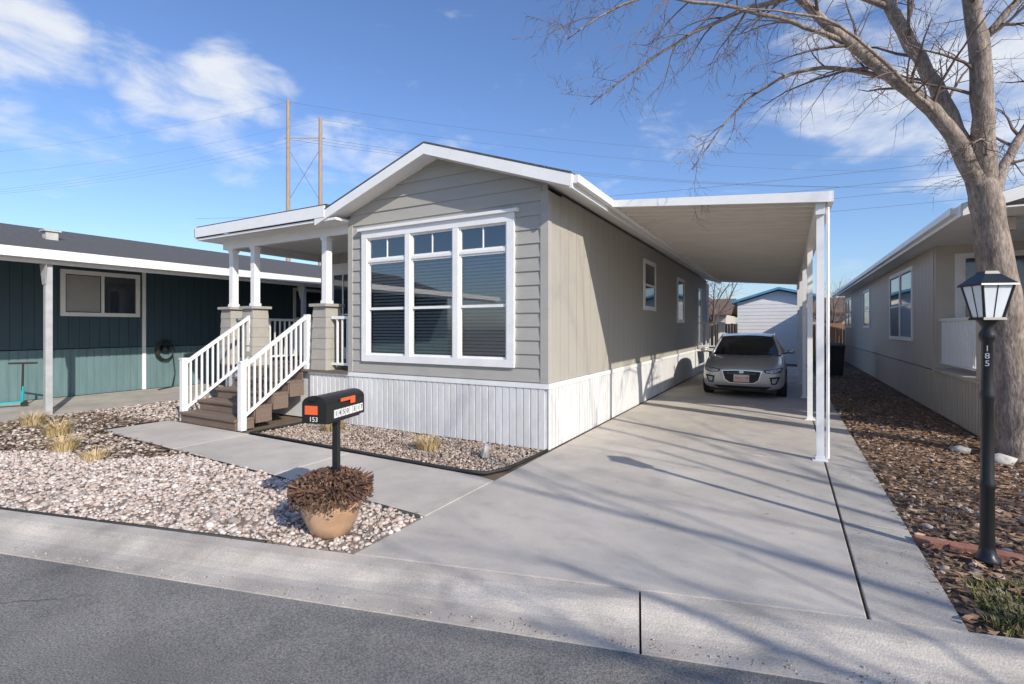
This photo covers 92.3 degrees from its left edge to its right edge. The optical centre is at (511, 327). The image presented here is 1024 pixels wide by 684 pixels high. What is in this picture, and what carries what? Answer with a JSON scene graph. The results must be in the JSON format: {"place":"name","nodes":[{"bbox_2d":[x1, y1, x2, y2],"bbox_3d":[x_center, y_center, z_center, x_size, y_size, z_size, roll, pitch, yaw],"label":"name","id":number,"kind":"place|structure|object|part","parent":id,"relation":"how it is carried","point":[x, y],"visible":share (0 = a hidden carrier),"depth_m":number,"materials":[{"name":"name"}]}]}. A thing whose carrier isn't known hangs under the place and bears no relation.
{"place":"outdoors","nodes":[
{"label":"outdoors","id":0,"kind":"place"},
{"bbox_2d":[66,274,99,311],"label":"window blinds","id":1,"kind":"object","parent":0,"point":[82,293],"depth_m":11.75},
{"bbox_2d":[9,261,208,349],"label":"walls","id":2,"kind":"structure","parent":0,"point":[109,317],"depth_m":12.06,"materials":[{"name":"teal"}]},
{"bbox_2d":[0,260,320,349],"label":"wall panels","id":3,"kind":"object","parent":2,"relation":"attached to","point":[26,309],"visible":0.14,"depth_m":12.82,"materials":[{"name":"teal"}]},
{"bbox_2d":[60,269,320,388],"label":"trim","id":4,"kind":"structure","parent":2,"relation":"attached to","point":[63,273],"depth_m":12.48,"materials":[{"name":"white paint"}]},
{"bbox_2d":[66,274,320,317],"bbox_3d":[-8.572,-0.820,14.780,0.011,0.900,7.580,0,0,29],"label":"window glass","id":5,"kind":"object","parent":4,"relation":"attached to","point":[119,295],"visible":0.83,"depth_m":12.48,"materials":[{"name":"glass"}]},
{"bbox_2d":[0,223,320,277],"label":"roof","id":6,"kind":"structure","parent":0,"point":[20,235],"depth_m":14.51,"materials":[{"name":"grey"}]},
{"bbox_2d":[39,229,61,239],"bbox_3d":[-12.045,-2.320,12.832,0.350,0.440,0.350,0,0,29],"label":"roof vent","id":7,"kind":"object","parent":6,"relation":"on","point":[49,234],"visible":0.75,"depth_m":12.74,"materials":[{"name":"white metal"}]},
{"bbox_2d":[228,236,332,306],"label":"porch posts","id":8,"kind":"object","parent":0,"point":[255,273],"visible":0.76,"depth_m":9.62,"materials":[{"name":"white wood"}]},
{"bbox_2d":[194,205,348,261],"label":"porch fascia","id":9,"kind":"structure","parent":8,"relation":"on","point":[301,241],"depth_m":9.30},
{"bbox_2d":[221,359,348,373],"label":"porch floor","id":10,"kind":"structure","parent":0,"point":[344,370],"depth_m":9.04,"materials":[{"name":"brown wood"}]},
{"bbox_2d":[219,306,342,369],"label":"pedestals","id":11,"kind":"object","parent":10,"relation":"on","point":[323,353],"visible":0.72,"depth_m":9.45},
{"bbox_2d":[218,303,344,309],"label":"pedestal caps","id":12,"kind":"object","parent":11,"relation":"on","point":[267,307],"visible":0.83,"depth_m":9.43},
{"bbox_2d":[105,420,492,517],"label":"walkway","id":13,"kind":"structure","parent":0,"point":[424,491],"depth_m":5.85,"materials":[{"name":"concrete"}]},
{"bbox_2d":[284,99,324,265],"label":"utility pole","id":14,"kind":"object","parent":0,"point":[319,196],"visible":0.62,"depth_m":55.76,"materials":[{"name":"wood"}]},
{"bbox_2d":[0,102,1023,218],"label":"power lines","id":15,"kind":"object","parent":14,"relation":"attached to","point":[703,182],"visible":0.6,"depth_m":56.62,"materials":[{"name":"metal"}]},
{"bbox_2d":[321,253,347,299],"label":"porch wall panels","id":16,"kind":"object","parent":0,"point":[339,258],"visible":0.08,"depth_m":11.69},
{"bbox_2d":[0,553,826,683],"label":"road","id":17,"kind":"structure","parent":0,"point":[108,627],"depth_m":2.58,"materials":[{"name":"grey asphalt"}]},
{"bbox_2d":[372,253,505,354],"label":"window blinds","id":18,"kind":"object","parent":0,"point":[471,334],"depth_m":7.37,"materials":[{"name":"grey plastic"}]},
{"bbox_2d":[324,141,575,209],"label":"roof shingles","id":19,"kind":"object","parent":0,"point":[507,159],"visible":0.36,"depth_m":6.75,"materials":[{"name":"grey"}]},
{"bbox_2d":[0,355,1023,638],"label":"yard soil","id":20,"kind":"structure","parent":0,"point":[290,419],"depth_m":5.47,"materials":[{"name":"brown soil"}]},
{"bbox_2d":[0,395,223,459],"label":"mulch bed","id":21,"kind":"object","parent":20,"relation":"on","point":[164,411],"visible":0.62,"depth_m":7.65,"materials":[{"name":"beige gravel"}]},
{"bbox_2d":[11,406,55,426],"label":"ornamental grass","id":22,"kind":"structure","parent":21,"relation":"on","point":[33,420],"depth_m":8.02,"materials":[{"name":"plant"}]},
{"bbox_2d":[27,415,89,437],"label":"ornamental grass","id":23,"kind":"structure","parent":21,"relation":"on","point":[55,430],"depth_m":7.29,"materials":[{"name":"plant"}]},
{"bbox_2d":[32,429,98,452],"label":"ornamental grass","id":24,"kind":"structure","parent":21,"relation":"on","point":[62,445],"depth_m":6.36,"materials":[{"name":"plant"}]},
{"bbox_2d":[72,445,116,461],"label":"ornamental grass","id":25,"kind":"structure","parent":21,"relation":"on","point":[99,456],"depth_m":5.97,"materials":[{"name":"plant"}]},
{"bbox_2d":[0,342,298,401],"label":"skirting","id":26,"kind":"object","parent":20,"relation":"on","point":[80,371],"visible":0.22,"depth_m":12.04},
{"bbox_2d":[0,420,420,542],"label":"bed edging","id":27,"kind":"object","parent":20,"relation":"on","point":[173,529],"visible":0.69,"depth_m":4.17,"materials":[{"name":"black plastic"}]},
{"bbox_2d":[0,449,422,553],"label":"gravel bed","id":28,"kind":"object","parent":20,"relation":"on","point":[182,491],"visible":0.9,"depth_m":4.62,"materials":[{"name":"beige gravel"}]},
{"bbox_2d":[287,465,373,538],"bbox_3d":[-1.416,1.345,3.862,0.646,0.509,0.649,0,0,29],"label":"planter pot","id":29,"kind":"object","parent":28,"relation":"on","point":[327,512],"visible":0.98,"depth_m":3.70,"materials":[{"name":"ceramic"}]},
{"bbox_2d":[302,388,363,493],"bbox_3d":[-1.379,0.898,3.839,0.212,0.803,0.552,0,0,15],"label":"mailbox","id":30,"kind":"object","parent":29,"relation":"on","point":[335,408],"visible":1,"depth_m":3.76,"materials":[{"name":"black paint"}]},
{"bbox_2d":[178,369,303,430],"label":"porch steps","id":31,"kind":"structure","parent":20,"relation":"on","point":[209,413],"depth_m":8.34,"materials":[{"name":"brown wood"}]},
{"bbox_2d":[179,314,347,430],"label":"railings","id":32,"kind":"object","parent":20,"relation":"on","point":[304,324],"visible":0.93,"depth_m":8.49,"materials":[{"name":"white paint"}]},
{"bbox_2d":[249,422,548,474],"bbox_3d":[-1.764,1.603,6.908,4.424,0.070,1.363,0,0,29],"label":"island bed","id":33,"kind":"object","parent":20,"relation":"on","point":[315,434],"visible":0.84,"depth_m":6.57,"materials":[{"name":"beige gravel"}]},
{"bbox_2d":[319,418,352,431],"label":"ornamental grass","id":34,"kind":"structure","parent":33,"relation":"on","point":[328,426],"depth_m":7.60,"materials":[{"name":"plant"}]},
{"bbox_2d":[407,432,448,451],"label":"ornamental grass","id":35,"kind":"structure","parent":33,"relation":"on","point":[434,444],"depth_m":6.45,"materials":[{"name":"plant"}]},
{"bbox_2d":[481,442,489,458],"bbox_3d":[-0.323,1.520,6.080,0.086,0.241,0.119,0,0,29],"label":"garden stone","id":36,"kind":"object","parent":33,"relation":"on","point":[485,450],"visible":0.91,"depth_m":6.04,"materials":[{"name":"grey stone"}]},
{"bbox_2d":[350,159,547,383],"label":"front wall","id":37,"kind":"structure","parent":20,"relation":"on","point":[544,186],"depth_m":6.79,"materials":[{"name":"beige"}]},
{"bbox_2d":[357,207,518,367],"bbox_3d":[-1.212,-0.537,7.353,2.970,2.155,0.105,0,0,29],"label":"window trim","id":38,"kind":"structure","parent":37,"relation":"attached to","point":[453,223],"depth_m":7.15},
{"bbox_2d":[368,222,505,358],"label":"window sashes","id":39,"kind":"object","parent":38,"relation":"in","point":[461,306],"depth_m":7.38,"materials":[{"name":"white plastic"}]},
{"bbox_2d":[350,160,540,382],"bbox_3d":[-1.158,-0.890,7.353,3.525,3.220,0.023,0,0,29],"label":"lap siding","id":40,"kind":"object","parent":37,"relation":"attached to","point":[438,189],"visible":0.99,"depth_m":7.04,"materials":[{"name":"grey wood"}]},
{"bbox_2d":[371,192,560,382],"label":"front returns","id":41,"kind":"object","parent":20,"relation":"on","point":[372,249],"visible":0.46,"depth_m":8.52,"materials":[{"name":"white"}]},
{"bbox_2d":[560,196,705,380],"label":"wall trim","id":42,"kind":"structure","parent":20,"relation":"on","point":[586,211],"depth_m":9.14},
{"bbox_2d":[197,204,329,233],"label":"porch roof","id":43,"kind":"structure","parent":42,"relation":"attached to","point":[326,205],"depth_m":9.30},
{"bbox_2d":[332,263,347,358],"bbox_3d":[-3.946,-0.400,11.562,1.070,2.240,0.036,0,0,29],"label":"entry door","id":44,"kind":"structure","parent":42,"relation":"attached to","point":[340,269],"depth_m":11.63,"materials":[{"name":"white paint"}]},
{"bbox_2d":[334,274,347,346],"bbox_3d":[-3.962,-0.400,11.544,0.620,1.700,0.009,0,0,29],"label":"door glass","id":45,"kind":"object","parent":44,"relation":"in","point":[337,289],"visible":0.36,"depth_m":11.56,"materials":[{"name":"glass"}]},
{"bbox_2d":[341,275,347,315],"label":"door panel bars","id":46,"kind":"object","parent":44,"relation":"attached to","point":[342,314],"depth_m":11.53,"materials":[{"name":"grey metal"}]},
{"bbox_2d":[374,225,505,356],"bbox_3d":[-0.889,-0.530,7.741,3.535,2.540,0.048,0,0,29],"label":"room interior","id":47,"kind":"object","parent":42,"relation":"attached to","point":[494,236],"depth_m":7.88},
{"bbox_2d":[226,351,706,449],"bbox_3d":[0.887,1.200,14.589,7.253,0.800,14.664,0,0,29],"label":"skirting","id":48,"kind":"object","parent":42,"relation":"attached to","point":[544,419],"visible":0.83,"depth_m":7.45,"materials":[{"name":"white plastic"}]},
{"bbox_2d":[308,347,706,388],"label":"skirt trim","id":49,"kind":"structure","parent":48,"relation":"on","point":[499,383],"depth_m":7.44,"materials":[{"name":"white paint"}]},
{"bbox_2d":[348,190,551,383],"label":"corner boards","id":50,"kind":"object","parent":49,"relation":"on","point":[546,287],"visible":1,"depth_m":6.46,"materials":[{"name":"beige"}]},
{"bbox_2d":[707,284,708,358],"bbox_3d":[7.589,-0.100,19.060,0.058,3.200,0.080,0,0,29],"label":"downspout","id":51,"kind":"object","parent":48,"relation":"attached to","point":[707,318],"visible":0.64,"depth_m":19.03,"materials":[{"name":"white paint"}]},
{"bbox_2d":[314,143,722,284],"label":"roof fascia","id":52,"kind":"structure","parent":42,"relation":"on","point":[580,191],"depth_m":7.33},
{"bbox_2d":[552,193,706,382],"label":"side panels","id":53,"kind":"object","parent":42,"relation":"attached to","point":[602,320],"visible":0.92,"depth_m":8.54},
{"bbox_2d":[643,258,701,344],"bbox_3d":[4.883,-0.460,14.312,0.030,2.120,8.250,0,0,29],"label":"side window trim","id":54,"kind":"structure","parent":53,"relation":"attached to","point":[645,262],"depth_m":13.98,"materials":[{"name":"white paint"}]},
{"bbox_2d":[646,264,700,341],"bbox_3d":[4.875,-0.460,14.316,0.011,1.940,8.070,0,0,29],"label":"side window glass","id":55,"kind":"object","parent":54,"relation":"attached to","point":[650,280],"visible":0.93,"depth_m":11.59,"materials":[{"name":"glass"}]},
{"bbox_2d":[704,279,746,323],"bbox_3d":[13.386,-1.916,34.237,7.480,7.160,6.828,0,0,29],"label":"distant tree","id":56,"kind":"object","parent":20,"relation":"on","point":[715,307],"visible":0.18,"depth_m":33.26,"materials":[{"name":"brown plant"}]},
{"bbox_2d":[510,0,1023,462],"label":"bare tree","id":57,"kind":"object","parent":20,"relation":"on","point":[981,170],"visible":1,"depth_m":6.04,"materials":[{"name":"brown plant"}]},
{"bbox_2d":[709,323,844,358],"bbox_3d":[15.124,0.665,27.072,23.990,1.870,0.020,0,0,29],"label":"wooden fence","id":58,"kind":"object","parent":20,"relation":"on","point":[835,332],"visible":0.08,"depth_m":26.41,"materials":[{"name":"brown wood"}]},
{"bbox_2d":[788,278,851,327],"bbox_3d":[20.559,-1.015,31.943,5.893,5.366,5.207,0,0,-36],"label":"distant tree","id":59,"kind":"object","parent":20,"relation":"on","point":[833,319],"visible":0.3,"depth_m":31.78,"materials":[{"name":"brown plant"}]},
{"bbox_2d":[845,345,980,436],"bbox_3d":[13.940,1.210,14.216,5.534,0.780,19.620,0,0,29],"label":"skirting","id":60,"kind":"object","parent":20,"relation":"on","point":[954,399],"visible":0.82,"depth_m":9.82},
{"bbox_2d":[932,368,980,384],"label":"porch floor","id":61,"kind":"structure","parent":60,"relation":"on","point":[967,375],"depth_m":8.36,"materials":[{"name":"beige"}]},
{"bbox_2d":[939,317,975,370],"bbox_3d":[8.424,0.247,7.704,2.110,0.845,2.730,0,0,29],"label":"porch railing","id":62,"kind":"object","parent":61,"relation":"on","point":[958,342],"visible":0.73,"depth_m":8.38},
{"bbox_2d":[976,321,980,380],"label":"porch column","id":63,"kind":"structure","parent":61,"relation":"on","point":[978,356],"depth_m":7.24,"materials":[{"name":"beige wood"}]},
{"bbox_2d":[813,366,1023,638],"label":"leaf bed","id":64,"kind":"object","parent":20,"relation":"on","point":[873,407],"visible":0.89,"depth_m":5.29,"materials":[{"name":"brown plant"}]},
{"bbox_2d":[824,343,845,375],"bbox_3d":[10.697,1.049,16.372,0.640,1.098,0.780,0,0,29],"label":"wheeled bin","id":65,"kind":"object","parent":64,"relation":"on","point":[837,353],"visible":0.65,"depth_m":16.07,"materials":[{"name":"black plastic"}]},
{"bbox_2d":[950,445,970,454],"bbox_3d":[5.784,1.573,6.341,0.206,0.126,0.161,0,0,29],"label":"boulder","id":66,"kind":"object","parent":64,"relation":"on","point":[958,448],"visible":0.78,"depth_m":6.30,"materials":[{"name":"grey stone"}]},
{"bbox_2d":[957,271,1019,567],"bbox_3d":[3.234,0.608,3.348,0.224,1.985,0.224,0,0,9],"label":"lamp post","id":67,"kind":"object","parent":64,"relation":"on","point":[987,295],"visible":0.99,"depth_m":3.32,"materials":[{"name":"black metal"}]},
{"bbox_2d":[995,453,1017,466],"bbox_3d":[5.793,1.564,5.829,0.292,0.168,0.212,0,0,29],"label":"boulder","id":68,"kind":"object","parent":64,"relation":"on","point":[1001,459],"visible":0.59,"depth_m":5.75,"materials":[{"name":"grey stone"}]},
{"bbox_2d":[913,534,1023,565],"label":"brick edging","id":69,"kind":"object","parent":20,"relation":"on","point":[919,540],"visible":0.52,"depth_m":3.55,"materials":[{"name":"red brick"}]},
{"bbox_2d":[958,573,1023,638],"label":"grass patch","id":70,"kind":"object","parent":20,"relation":"on","point":[1011,622],"visible":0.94,"depth_m":2.81,"materials":[{"name":"green plant"}]},
{"bbox_2d":[0,0,1023,323],"label":"sky","id":71,"kind":"structure","parent":0,"point":[71,71],"materials":[{"name":"blue"}]},
{"bbox_2d":[355,366,866,618],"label":"driveway","id":72,"kind":"structure","parent":0,"point":[742,463],"depth_m":4.22,"materials":[{"name":"concrete"}]},
{"bbox_2d":[698,322,724,350],"bbox_3d":[7.096,0.698,17.457,0.745,1.805,1.400,0,0,29],"label":"side landing","id":73,"kind":"object","parent":72,"relation":"on","point":[721,328],"visible":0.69,"depth_m":16.93,"materials":[{"name":"white paint"}]},
{"bbox_2d":[612,190,833,462],"bbox_3d":[5.855,-0.117,12.233,2.675,3.434,13.330,0,0,29],"label":"carport","id":74,"kind":"object","parent":72,"relation":"on","point":[774,238],"visible":1,"depth_m":8.03,"materials":[{"name":"metal"}]},
{"bbox_2d":[515,425,934,592],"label":"fallen leaves","id":75,"kind":"object","parent":72,"relation":"on","point":[839,498],"visible":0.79,"depth_m":4.26,"materials":[{"name":"brown plant"}]},
{"bbox_2d":[701,333,794,396],"bbox_3d":[6.236,0.867,13.003,2.144,1.467,4.364,0,0,29],"label":"parked car","id":76,"kind":"object","parent":72,"relation":"on","point":[751,362],"visible":1,"depth_m":11.45,"materials":[{"name":"silver metal"}]},
{"bbox_3d":[7.141,0.400,13.198,0.310,0.460,3.050,0,0,29],"label":"side window","id":77,"kind":"part","parent":76,"relation":"part of","materials":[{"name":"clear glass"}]},
{"bbox_2d":[639,608,641,653],"bbox_3d":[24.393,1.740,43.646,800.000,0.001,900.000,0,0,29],"label":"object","id":78,"kind":"structure","parent":0,"point":[640,651],"depth_m":2.82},
{"bbox_2d":[0,382,225,421],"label":"patio slab","id":79,"kind":"structure","parent":78,"relation":"on","point":[74,404],"depth_m":10.71,"materials":[{"name":"concrete"}]},
{"bbox_2d":[0,362,37,405],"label":"kick scooter","id":80,"kind":"object","parent":79,"relation":"on","point":[22,402],"visible":1,"depth_m":9.97,"materials":[{"name":"teal metal"}]},
{"bbox_2d":[0,244,320,287],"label":"awning","id":81,"kind":"object","parent":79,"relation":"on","point":[34,255],"visible":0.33,"depth_m":10.11,"materials":[{"name":"white paint"}]},
{"bbox_2d":[155,339,175,389],"bbox_3d":[-9.300,0.950,13.037,0.366,1.288,0.832,0,0,-6],"label":"garden hose","id":82,"kind":"object","parent":79,"relation":"on","point":[157,348],"visible":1,"depth_m":13.17,"materials":[{"name":"rubber"}]},
{"bbox_2d":[40,263,305,414],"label":"awning posts","id":83,"kind":"object","parent":79,"relation":"on","point":[46,270],"visible":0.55,"depth_m":9.06,"materials":[{"name":"white metal"}]},
{"bbox_2d":[0,509,1023,683],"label":"curb","id":84,"kind":"structure","parent":78,"relation":"on","point":[812,646],"depth_m":2.87,"materials":[{"name":"concrete"}]},
{"bbox_2d":[4,542,930,683],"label":"gutter grit","id":85,"kind":"object","parent":84,"relation":"on","point":[473,621],"visible":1,"depth_m":2.81,"materials":[{"name":"grey gravel"}]},
{"bbox_2d":[710,315,735,343],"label":"walls","id":86,"kind":"structure","parent":0,"point":[727,319],"depth_m":37.28,"materials":[{"name":"beige"}]},
{"bbox_2d":[709,299,737,316],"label":"roof","id":87,"kind":"structure","parent":86,"relation":"on","point":[733,311],"depth_m":38.65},
{"bbox_2d":[731,287,815,363],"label":"white shed","id":88,"kind":"structure","parent":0,"point":[772,311],"depth_m":22.06,"materials":[{"name":"paint"}]},
{"bbox_2d":[813,297,844,313],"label":"roof","id":89,"kind":"structure","parent":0,"point":[838,303],"depth_m":38.42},
{"bbox_2d":[813,314,844,342],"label":"walls","id":90,"kind":"structure","parent":0,"point":[837,319],"depth_m":36.80,"materials":[{"name":"beige"}]},
{"bbox_2d":[813,372,967,631],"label":"side path","id":91,"kind":"structure","parent":0,"point":[903,593],"depth_m":3.58,"materials":[{"name":"concrete"}]},
{"bbox_2d":[849,241,1023,368],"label":"walls","id":92,"kind":"structure","parent":0,"point":[944,282],"depth_m":9.37,"materials":[{"name":"beige"}]},
{"bbox_2d":[845,247,933,368],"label":"wall panels","id":93,"kind":"object","parent":92,"relation":"attached to","point":[917,350],"visible":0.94,"depth_m":12.26,"materials":[{"name":"beige"}]},
{"bbox_2d":[832,185,1023,297],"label":"fascia and gutter","id":94,"kind":"structure","parent":92,"relation":"on","point":[951,226],"depth_m":8.52,"materials":[{"name":"white paint"}]},
{"bbox_2d":[1006,198,1023,205],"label":"gable","id":95,"kind":"structure","parent":94,"relation":"on","point":[1018,201],"depth_m":6.83,"materials":[{"name":"beige"}]},
{"bbox_2d":[845,250,1023,340],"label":"window trim","id":96,"kind":"structure","parent":92,"relation":"attached to","point":[960,278],"depth_m":11.02,"materials":[{"name":"white plastic"}]},
{"bbox_2d":[846,255,1023,336],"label":"window glass","id":97,"kind":"object","parent":92,"relation":"attached to","point":[971,270],"visible":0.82,"depth_m":11.89,"materials":[{"name":"glass"}]},
{"bbox_2d":[1007,216,1015,230],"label":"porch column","id":98,"kind":"structure","parent":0,"point":[1011,223],"depth_m":6.89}
]}

